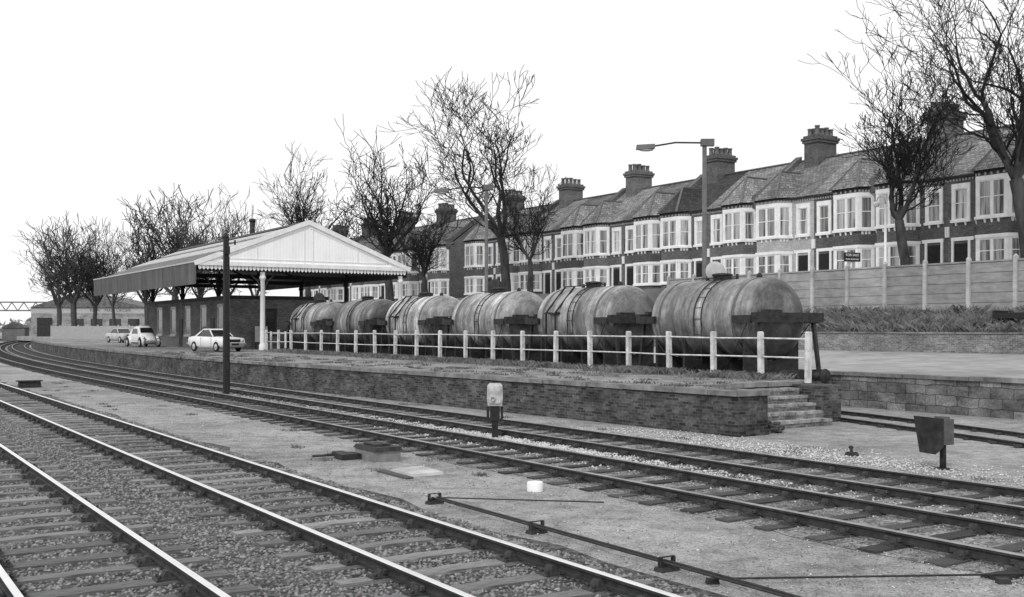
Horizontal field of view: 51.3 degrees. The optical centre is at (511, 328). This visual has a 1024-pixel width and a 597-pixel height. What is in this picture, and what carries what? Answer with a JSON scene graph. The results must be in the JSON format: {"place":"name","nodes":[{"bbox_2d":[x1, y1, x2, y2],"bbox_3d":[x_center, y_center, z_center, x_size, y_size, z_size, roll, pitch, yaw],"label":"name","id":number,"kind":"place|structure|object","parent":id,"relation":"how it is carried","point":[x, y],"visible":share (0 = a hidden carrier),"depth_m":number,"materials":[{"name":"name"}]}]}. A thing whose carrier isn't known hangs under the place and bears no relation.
{"place":"outdoors","nodes":[
{"label":"outdoors","id":0,"kind":"place"},
{"bbox_2d":[343,288,664,303],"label":"street","id":1,"kind":"structure","parent":0,"point":[654,293],"depth_m":69.65,"materials":[{"name":"grey asphalt"}]},
{"bbox_2d":[254,141,372,296],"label":"bare tree","id":2,"kind":"object","parent":1,"relation":"on","point":[297,215],"visible":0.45,"depth_m":126.50,"materials":[{"name":"black plant"}]},
{"bbox_2d":[330,219,376,303],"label":"terraced house","id":3,"kind":"structure","parent":1,"relation":"on","point":[336,292],"depth_m":132.51,"materials":[{"name":"brick"}]},
{"bbox_2d":[363,212,416,298],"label":"terraced house","id":4,"kind":"structure","parent":1,"relation":"on","point":[375,289],"depth_m":123.97,"materials":[{"name":"brick"}]},
{"bbox_2d":[323,118,480,300],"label":"bare tree","id":5,"kind":"object","parent":1,"relation":"on","point":[386,249],"visible":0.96,"depth_m":107.86,"materials":[{"name":"black plant"}]},
{"bbox_2d":[385,205,462,291],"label":"bare tree","id":6,"kind":"object","parent":1,"relation":"on","point":[421,257],"visible":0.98,"depth_m":101.30,"materials":[{"name":"black plant"}]},
{"bbox_2d":[400,203,457,298],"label":"terraced house","id":7,"kind":"structure","parent":1,"relation":"on","point":[412,284],"depth_m":116.35,"materials":[{"name":"white paint"}]},
{"bbox_2d":[426,215,482,297],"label":"terraced house","id":8,"kind":"structure","parent":1,"relation":"on","point":[448,279],"depth_m":110.48,"materials":[{"name":"brick"}]},
{"bbox_2d":[429,248,448,270],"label":"bay window","id":9,"kind":"structure","parent":8,"relation":"in","point":[445,256],"depth_m":110.07,"materials":[{"name":"white paint"}]},
{"bbox_2d":[377,64,542,291],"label":"bare tree","id":10,"kind":"object","parent":1,"relation":"on","point":[505,269],"visible":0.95,"depth_m":88.76,"materials":[{"name":"black plant"}]},
{"bbox_2d":[462,189,528,296],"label":"terraced house","id":11,"kind":"structure","parent":1,"relation":"on","point":[474,241],"depth_m":104.12,"materials":[{"name":"brick"}]},
{"bbox_2d":[464,278,484,294],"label":"bay window","id":12,"kind":"structure","parent":11,"relation":"in","point":[472,285],"depth_m":104.06,"materials":[{"name":"white glass"}]},
{"bbox_2d":[464,243,484,267],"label":"bay window","id":13,"kind":"structure","parent":11,"relation":"in","point":[474,252],"depth_m":104.06,"materials":[{"name":"white paint"}]},
{"bbox_2d":[475,160,566,292],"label":"bare tree","id":14,"kind":"object","parent":1,"relation":"on","point":[516,235],"visible":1,"depth_m":86.36,"materials":[{"name":"black plant"}]},
{"bbox_2d":[493,199,558,291],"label":"terraced house","id":15,"kind":"structure","parent":1,"relation":"on","point":[514,265],"depth_m":98.56,"materials":[{"name":"white paint"}]},
{"bbox_2d":[518,178,589,293],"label":"terraced house","id":16,"kind":"structure","parent":1,"relation":"on","point":[571,198],"depth_m":96.15,"materials":[{"name":"grey tile"}]},
{"bbox_2d":[518,236,541,262],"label":"bay window","id":17,"kind":"structure","parent":16,"relation":"in","point":[522,258],"depth_m":95.80,"materials":[{"name":"white paint"}]},
{"bbox_2d":[519,273,541,291],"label":"bay window","id":18,"kind":"structure","parent":16,"relation":"in","point":[537,277],"depth_m":95.77,"materials":[{"name":"white glass"}]},
{"bbox_2d":[552,188,623,290],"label":"terraced house","id":19,"kind":"structure","parent":1,"relation":"on","point":[568,264],"depth_m":91.11,"materials":[{"name":"grey tile"}]},
{"bbox_2d":[560,270,582,288],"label":"bay window","id":20,"kind":"structure","parent":19,"relation":"in","point":[568,277],"depth_m":90.39,"materials":[{"name":"white glass"}]},
{"bbox_2d":[560,230,583,258],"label":"bay window","id":21,"kind":"structure","parent":19,"relation":"in","point":[571,240],"depth_m":90.37,"materials":[{"name":"white paint"}]},
{"bbox_2d":[580,164,660,287],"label":"terraced house","id":22,"kind":"structure","parent":1,"relation":"on","point":[601,223],"depth_m":87.86,"materials":[{"name":"white paint"}]},
{"bbox_2d":[582,227,609,256],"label":"bay window","id":23,"kind":"structure","parent":22,"relation":"in","point":[595,239],"depth_m":87.50,"materials":[{"name":"white paint"}]},
{"bbox_2d":[583,268,609,287],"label":"bay window","id":24,"kind":"structure","parent":22,"relation":"in","point":[594,274],"depth_m":87.50,"materials":[{"name":"white glass"}]},
{"bbox_2d":[611,227,621,254],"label":"window","id":25,"kind":"structure","parent":22,"relation":"in","point":[617,231],"depth_m":86.59,"materials":[{"name":"white paint"}]},
{"bbox_2d":[622,174,701,288],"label":"terraced house","id":26,"kind":"structure","parent":1,"relation":"on","point":[642,245],"depth_m":82.82,"materials":[{"name":"white paint"}]},
{"bbox_2d":[633,264,660,285],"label":"bay window","id":27,"kind":"structure","parent":26,"relation":"in","point":[645,274],"depth_m":82.12,"materials":[{"name":"white paint"}]},
{"bbox_2d":[633,220,660,251],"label":"bay window","id":28,"kind":"structure","parent":26,"relation":"in","point":[647,233],"depth_m":82.12,"materials":[{"name":"white paint"}]},
{"bbox_2d":[657,147,747,287],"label":"terraced house","id":29,"kind":"structure","parent":1,"relation":"on","point":[680,212],"depth_m":79.69,"materials":[{"name":"brick"}]},
{"bbox_2d":[660,262,690,284],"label":"bay window","id":30,"kind":"structure","parent":29,"relation":"in","point":[674,270],"depth_m":79.42,"materials":[{"name":"white paint"}]},
{"bbox_2d":[660,216,691,249],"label":"bay window","id":31,"kind":"structure","parent":29,"relation":"in","point":[676,230],"depth_m":79.24,"materials":[{"name":"white paint"}]},
{"bbox_2d":[707,157,797,274],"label":"terraced house","id":32,"kind":"structure","parent":1,"relation":"on","point":[731,210],"depth_m":74.59,"materials":[{"name":"white paint"}]},
{"bbox_2d":[710,214,722,245],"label":"window","id":33,"kind":"structure","parent":32,"relation":"in","point":[716,220],"depth_m":76.86,"materials":[{"name":"white paint"}]},
{"bbox_2d":[721,208,755,243],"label":"bay window","id":34,"kind":"structure","parent":32,"relation":"in","point":[739,224],"depth_m":73.83,"materials":[{"name":"white paint"}]},
{"bbox_2d":[723,257,755,274],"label":"bay window","id":35,"kind":"structure","parent":32,"relation":"in","point":[734,265],"depth_m":73.80,"materials":[{"name":"white paint"}]},
{"bbox_2d":[752,125,853,273],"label":"terraced house","id":36,"kind":"structure","parent":1,"relation":"on","point":[784,205],"depth_m":71.27,"materials":[{"name":"tile"}]},
{"bbox_2d":[756,254,791,273],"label":"bay window","id":37,"kind":"structure","parent":36,"relation":"in","point":[771,263],"depth_m":71.17,"materials":[{"name":"white paint"}]},
{"bbox_2d":[755,203,792,240],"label":"bay window","id":38,"kind":"structure","parent":36,"relation":"in","point":[773,221],"depth_m":71.07,"materials":[{"name":"white paint"}]},
{"bbox_2d":[795,203,810,237],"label":"window","id":39,"kind":"structure","parent":36,"relation":"in","point":[803,211],"depth_m":70.07,"materials":[{"name":"white paint"}]},
{"bbox_2d":[812,137,916,269],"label":"terraced house","id":40,"kind":"structure","parent":1,"relation":"on","point":[844,196],"depth_m":66.37,"materials":[{"name":"white paint"}]},
{"bbox_2d":[815,200,831,235],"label":"window","id":41,"kind":"structure","parent":40,"relation":"in","point":[824,208],"depth_m":68.61,"materials":[{"name":"white paint"}]},
{"bbox_2d":[833,248,874,268],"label":"bay window","id":42,"kind":"structure","parent":40,"relation":"in","point":[867,255],"depth_m":65.37,"materials":[{"name":"white paint"}]},
{"bbox_2d":[832,192,875,233],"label":"bay window","id":43,"kind":"structure","parent":40,"relation":"in","point":[851,211],"depth_m":65.57,"materials":[{"name":"white paint"}]},
{"bbox_2d":[798,14,1019,264],"bbox_3d":[21.038,-9.530,55.151,9.512,13.876,9.380,0,0,-33],"label":"bare tree","id":44,"kind":"object","parent":1,"relation":"on","point":[907,156],"visible":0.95,"depth_m":55.75,"materials":[{"name":"black plant"}]},
{"bbox_2d":[870,101,985,266],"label":"terraced house","id":45,"kind":"structure","parent":1,"relation":"on","point":[926,233],"depth_m":62.65,"materials":[{"name":"brick"}]},
{"bbox_2d":[875,244,919,266],"bbox_3d":[22.768,-4.120,63.624,1.043,1.640,3.132,0,0,-33],"label":"bay window","id":46,"kind":"structure","parent":45,"relation":"in","point":[893,258],"depth_m":63.12,"materials":[{"name":"white paint"}]},
{"bbox_2d":[874,186,920,229],"bbox_3d":[22.768,-7.150,63.624,1.043,2.360,3.132,0,0,-33],"label":"bay window","id":47,"kind":"structure","parent":45,"relation":"in","point":[912,217],"depth_m":63.30,"materials":[{"name":"white paint"}]},
{"bbox_2d":[924,186,943,225],"bbox_3d":[24.427,-7.100,61.780,0.180,2.200,1.240,0,0,-33],"label":"window","id":48,"kind":"structure","parent":45,"relation":"in","point":[933,212],"depth_m":61.74,"materials":[{"name":"white paint"}]},
{"bbox_2d":[925,242,942,263],"bbox_3d":[24.449,-3.830,61.795,0.100,2.260,1.190,0,0,-33],"label":"door","id":49,"kind":"structure","parent":45,"relation":"in","point":[933,254],"depth_m":61.80,"materials":[{"name":"black paint"}]},
{"bbox_2d":[846,0,1023,257],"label":"bare tree","id":50,"kind":"object","parent":1,"relation":"on","point":[991,126],"visible":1,"depth_m":51.24,"materials":[{"name":"black plant"}]},
{"bbox_2d":[945,125,1023,261],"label":"terraced house","id":51,"kind":"structure","parent":1,"relation":"on","point":[982,224],"depth_m":58.43,"materials":[{"name":"brick"}]},
{"bbox_2d":[950,182,970,222],"bbox_3d":[25.367,-7.100,60.312,0.180,2.200,1.240,0,0,-33],"label":"window","id":52,"kind":"structure","parent":51,"relation":"in","point":[961,192],"depth_m":60.33,"materials":[{"name":"white paint"}]},
{"bbox_2d":[951,240,970,261],"bbox_3d":[25.394,-3.830,60.309,0.100,2.260,1.190,0,0,-33],"label":"door","id":53,"kind":"structure","parent":51,"relation":"in","point":[959,252],"depth_m":60.39,"materials":[{"name":"black paint"}]},
{"bbox_2d":[975,236,1020,260],"bbox_3d":[26.355,-4.120,58.036,1.043,1.640,3.132,0,0,-33],"label":"bay window","id":54,"kind":"structure","parent":51,"relation":"in","point":[1002,247],"depth_m":57.55,"materials":[{"name":"white glass"}]},
{"bbox_2d":[974,173,1023,219],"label":"bay window","id":55,"kind":"structure","parent":51,"relation":"in","point":[994,199],"depth_m":57.71,"materials":[{"name":"white paint"}]},
{"bbox_2d":[0,333,1023,596],"bbox_3d":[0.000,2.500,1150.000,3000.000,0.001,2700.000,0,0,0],"label":"ground","id":56,"kind":"structure","parent":0,"point":[726,555],"depth_m":16.25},
{"bbox_2d":[1,322,29,341],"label":"lineside shed","id":57,"kind":"structure","parent":56,"relation":"on","point":[12,331],"depth_m":199.97,"materials":[{"name":"brick"}]},
{"bbox_2d":[220,234,235,393],"bbox_3d":[-10.755,-0.490,40.308,0.590,6.180,0.242,0,0,-29],"label":"timber post","id":58,"kind":"object","parent":56,"relation":"on","point":[226,318],"visible":0.96,"depth_m":40.23,"materials":[{"name":"black paint"}]},
{"bbox_2d":[312,441,402,461],"bbox_3d":[-2.836,2.360,20.515,1.726,0.340,1.046,0,0,23],"label":"point machine","id":59,"kind":"object","parent":56,"relation":"on","point":[377,451],"visible":0.98,"depth_m":20.16,"materials":[{"name":"metal"}]},
{"bbox_2d":[0,382,728,596],"bbox_3d":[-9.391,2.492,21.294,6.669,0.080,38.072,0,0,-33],"label":"ballast","id":60,"kind":"structure","parent":56,"relation":"on","point":[269,570],"depth_m":12.63,"materials":[{"name":"gravel"}]},
{"bbox_2d":[0,433,259,596],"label":"railway track","id":61,"kind":"structure","parent":60,"relation":"on","point":[155,556],"depth_m":11.99,"materials":[{"name":"grey wood"}]},
{"bbox_2d":[0,339,692,596],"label":"railway track","id":62,"kind":"structure","parent":60,"relation":"on","point":[419,582],"depth_m":13.79,"materials":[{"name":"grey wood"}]},
{"bbox_2d":[377,466,443,478],"bbox_3d":[-1.710,2.475,18.332,0.830,0.090,1.100,0,0,-33],"label":"concrete cover","id":63,"kind":"object","parent":56,"relation":"on","point":[412,472],"visible":1,"depth_m":18.24,"materials":[{"name":"grey concrete"}]},
{"bbox_2d":[31,339,840,436],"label":"station platform","id":64,"kind":"structure","parent":56,"relation":"on","point":[750,408],"depth_m":31.57,"materials":[{"name":"brick"}]},
{"bbox_2d":[124,326,161,346],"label":"parked car","id":65,"kind":"object","parent":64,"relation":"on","point":[140,336],"visible":0.99,"depth_m":83.23,"materials":[{"name":"paint"}]},
{"bbox_2d":[187,329,245,351],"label":"parked car","id":66,"kind":"object","parent":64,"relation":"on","point":[208,338],"visible":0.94,"depth_m":66.83,"materials":[{"name":"paint"}]},
{"bbox_2d":[147,295,327,348],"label":"station building","id":67,"kind":"structure","parent":64,"relation":"on","point":[178,322],"depth_m":76.84,"materials":[{"name":"brick"}]},
{"bbox_2d":[93,218,410,349],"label":"station canopy","id":68,"kind":"object","parent":64,"relation":"on","point":[307,253],"visible":0.77,"depth_m":74.14,"materials":[{"name":"grey paint"}]},
{"bbox_2d":[146,351,753,389],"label":"platform weeds","id":69,"kind":"object","parent":64,"relation":"on","point":[276,359],"visible":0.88,"depth_m":37.18,"materials":[{"name":"grey plant"}]},
{"bbox_2d":[265,330,811,382],"bbox_3d":[-3.862,0.795,49.112,0.177,1.410,46.472,0,0,-31],"label":"platform railing","id":70,"kind":"object","parent":64,"relation":"on","point":[713,338],"visible":0.94,"depth_m":38.05,"materials":[{"name":"white paint"}]},
{"bbox_2d":[487,383,502,437],"bbox_3d":[-0.389,1.900,24.275,0.380,1.300,0.350,0,0,0],"label":"ground signal","id":71,"kind":"object","parent":56,"relation":"on","point":[494,396],"visible":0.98,"depth_m":24.19,"materials":[{"name":"white paint"}]},
{"bbox_2d":[3,343,1023,578],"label":"siding bed","id":72,"kind":"object","parent":56,"relation":"on","point":[856,545],"visible":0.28,"depth_m":16.21,"materials":[{"name":"grey gravel"}]},
{"bbox_2d":[0,341,1023,579],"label":"railway track","id":73,"kind":"structure","parent":72,"relation":"on","point":[892,536],"depth_m":16.88,"materials":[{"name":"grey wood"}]},
{"bbox_2d":[7,341,1023,524],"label":"railway track","id":74,"kind":"structure","parent":72,"relation":"on","point":[973,503],"depth_m":20.89,"materials":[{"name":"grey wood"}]},
{"bbox_2d":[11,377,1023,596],"bbox_3d":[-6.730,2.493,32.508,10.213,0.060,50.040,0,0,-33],"label":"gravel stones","id":75,"kind":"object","parent":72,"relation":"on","point":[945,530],"visible":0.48,"depth_m":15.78,"materials":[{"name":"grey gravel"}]},
{"bbox_2d":[67,387,1023,594],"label":"pale ballast","id":76,"kind":"structure","parent":72,"relation":"on","point":[727,444],"depth_m":20.94,"materials":[{"name":"gravel"}]},
{"bbox_2d":[43,379,1023,488],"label":"lineside weeds","id":77,"kind":"object","parent":56,"relation":"on","point":[480,474],"visible":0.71,"depth_m":21.86,"materials":[{"name":"grey plant"}]},
{"bbox_2d":[425,492,801,596],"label":"point rodding","id":78,"kind":"object","parent":56,"relation":"on","point":[667,565],"visible":0.99,"depth_m":11.84,"materials":[{"name":"metal"}]},
{"bbox_2d":[705,573,1023,584],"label":"detector rod","id":79,"kind":"object","parent":56,"relation":"on","point":[998,580],"visible":0.98,"depth_m":10.46,"materials":[{"name":"metal"}]},
{"bbox_2d":[798,369,1023,419],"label":"retaining wall","id":80,"kind":"structure","parent":56,"relation":"on","point":[991,397],"depth_m":31.43,"materials":[{"name":"stone"}]},
{"bbox_2d":[840,410,1023,447],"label":"railway track","id":81,"kind":"structure","parent":56,"relation":"on","point":[992,440],"depth_m":26.07,"materials":[{"name":"grey metal"}]},
{"bbox_2d":[284,293,343,350],"bbox_3d":[-11.768,0.107,65.767,3.000,4.656,7.080,0,0,-31],"label":"tank wagon","id":82,"kind":"object","parent":81,"relation":"on","point":[309,317],"visible":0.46,"depth_m":64.38,"materials":[{"name":"metal"}]},
{"bbox_2d":[326,296,394,352],"bbox_3d":[-7.989,0.307,59.615,2.910,4.255,7.080,0,0,-31],"label":"tank wagon","id":83,"kind":"object","parent":81,"relation":"on","point":[364,314],"visible":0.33,"depth_m":58.02,"materials":[{"name":"metal"}]},
{"bbox_2d":[377,292,459,355],"bbox_3d":[-4.288,0.307,53.416,3.000,4.255,7.080,0,0,-31],"label":"tank wagon","id":84,"kind":"object","parent":81,"relation":"on","point":[424,312],"visible":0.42,"depth_m":51.86,"materials":[{"name":"metal"}]},
{"bbox_2d":[442,279,542,359],"bbox_3d":[-0.509,0.107,47.263,2.910,4.656,7.080,0,0,-31],"label":"tank wagon","id":85,"kind":"object","parent":81,"relation":"on","point":[498,309],"visible":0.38,"depth_m":45.74,"materials":[{"name":"metal"}]},
{"bbox_2d":[525,281,655,368],"bbox_3d":[3.193,0.307,41.064,3.000,4.255,7.080,0,0,-31],"label":"tank wagon","id":86,"kind":"object","parent":81,"relation":"on","point":[596,307],"visible":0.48,"depth_m":39.61,"materials":[{"name":"metal"}]},
{"bbox_2d":[634,261,830,383],"bbox_3d":[6.971,0.107,34.912,2.910,4.656,7.080,0,0,-31],"label":"tank wagon","id":87,"kind":"object","parent":81,"relation":"on","point":[721,303],"visible":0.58,"depth_m":33.35,"materials":[{"name":"metal"}]},
{"bbox_2d":[914,416,953,469],"bbox_3d":[7.476,2.050,18.842,0.540,1.000,0.480,0,0,-20],"label":"ground signal","id":88,"kind":"object","parent":56,"relation":"on","point":[935,435],"visible":0.85,"depth_m":18.74,"materials":[{"name":"metal"}]},
{"bbox_2d":[0,334,1023,377],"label":"yard","id":89,"kind":"structure","parent":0,"point":[972,364],"depth_m":41.01,"materials":[{"name":"concrete"}]},
{"bbox_2d":[12,229,101,325],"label":"bare tree","id":90,"kind":"object","parent":89,"relation":"on","point":[58,301],"visible":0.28,"depth_m":164.67,"materials":[{"name":"black plant"}]},
{"bbox_2d":[13,212,117,325],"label":"bare tree","id":91,"kind":"object","parent":89,"relation":"on","point":[74,285],"visible":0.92,"depth_m":148.76,"materials":[{"name":"black plant"}]},
{"bbox_2d":[28,217,126,325],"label":"bare tree","id":92,"kind":"object","parent":89,"relation":"on","point":[96,300],"visible":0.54,"depth_m":151.16,"materials":[{"name":"black plant"}]},
{"bbox_2d":[30,293,144,336],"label":"warehouse","id":93,"kind":"structure","parent":89,"relation":"on","point":[44,315],"depth_m":189.87,"materials":[{"name":"grey brick"}]},
{"bbox_2d":[51,325,140,339],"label":"paling fence","id":94,"kind":"object","parent":89,"relation":"on","point":[79,332],"visible":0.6,"depth_m":142.53,"materials":[{"name":"grey paint"}]},
{"bbox_2d":[75,222,144,325],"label":"bare tree","id":95,"kind":"object","parent":89,"relation":"on","point":[114,296],"visible":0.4,"depth_m":149.75,"materials":[{"name":"black plant"}]},
{"bbox_2d":[106,209,203,325],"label":"bare tree","id":96,"kind":"object","parent":89,"relation":"on","point":[144,298],"visible":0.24,"depth_m":151.71,"materials":[{"name":"black plant"}]},
{"bbox_2d":[114,184,222,299],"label":"bare tree","id":97,"kind":"object","parent":89,"relation":"on","point":[177,243],"visible":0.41,"depth_m":148.52,"materials":[{"name":"black plant"}]},
{"bbox_2d":[163,182,253,295],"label":"bare tree","id":98,"kind":"object","parent":89,"relation":"on","point":[223,234],"visible":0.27,"depth_m":138.59,"materials":[{"name":"black plant"}]},
{"bbox_2d":[174,196,265,297],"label":"bare tree","id":99,"kind":"object","parent":89,"relation":"on","point":[201,292],"visible":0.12,"depth_m":164.77,"materials":[{"name":"black plant"}]},
{"bbox_2d":[314,205,370,288],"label":"bare tree","id":100,"kind":"object","parent":89,"relation":"on","point":[347,233],"visible":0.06,"depth_m":135.16,"materials":[{"name":"black plant"}]},
{"bbox_2d":[434,184,493,292],"bbox_3d":[-2.440,-2.935,54.131,3.046,8.670,0.313,0,0,6],"label":"lamp standard","id":101,"kind":"object","parent":89,"relation":"on","point":[486,187],"visible":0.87,"depth_m":53.93,"materials":[{"name":"metal"}]},
{"bbox_2d":[636,139,714,280],"bbox_3d":[6.282,-2.935,41.132,2.996,8.670,0.314,0,0,6],"label":"lamp standard","id":102,"kind":"object","parent":89,"relation":"on","point":[704,144],"visible":0.81,"depth_m":40.93,"materials":[{"name":"metal"}]},
{"bbox_2d":[654,332,1023,354],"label":"brick wall","id":103,"kind":"structure","parent":89,"relation":"on","point":[977,342],"depth_m":47.25,"materials":[{"name":"brick"}]},
{"bbox_2d":[0,0,1023,327],"label":"sky","id":104,"kind":"structure","parent":0,"point":[103,102],"materials":[{"name":"white"}]},
{"bbox_2d":[263,348,796,380],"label":"platform grass","id":105,"kind":"structure","parent":0,"point":[656,370],"depth_m":38.65,"materials":[{"name":"plant"}]},
{"bbox_2d":[802,313,1021,333],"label":"bank","id":106,"kind":"structure","parent":0,"point":[892,331],"depth_m":50.46,"materials":[{"name":"plant"}]},
{"bbox_2d":[667,254,1023,312],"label":"concrete fence","id":107,"kind":"object","parent":106,"relation":"on","point":[998,283],"visible":0.62,"depth_m":52.47,"materials":[{"name":"grey concrete"}]},
{"bbox_2d":[802,303,1023,331],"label":"bank weeds","id":108,"kind":"object","parent":106,"relation":"on","point":[894,319],"visible":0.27,"depth_m":49.72,"materials":[{"name":"grey plant"}]},
{"bbox_2d":[992,310,1023,324],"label":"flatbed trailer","id":109,"kind":"object","parent":106,"relation":"on","point":[1011,316],"visible":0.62,"depth_m":45.35,"materials":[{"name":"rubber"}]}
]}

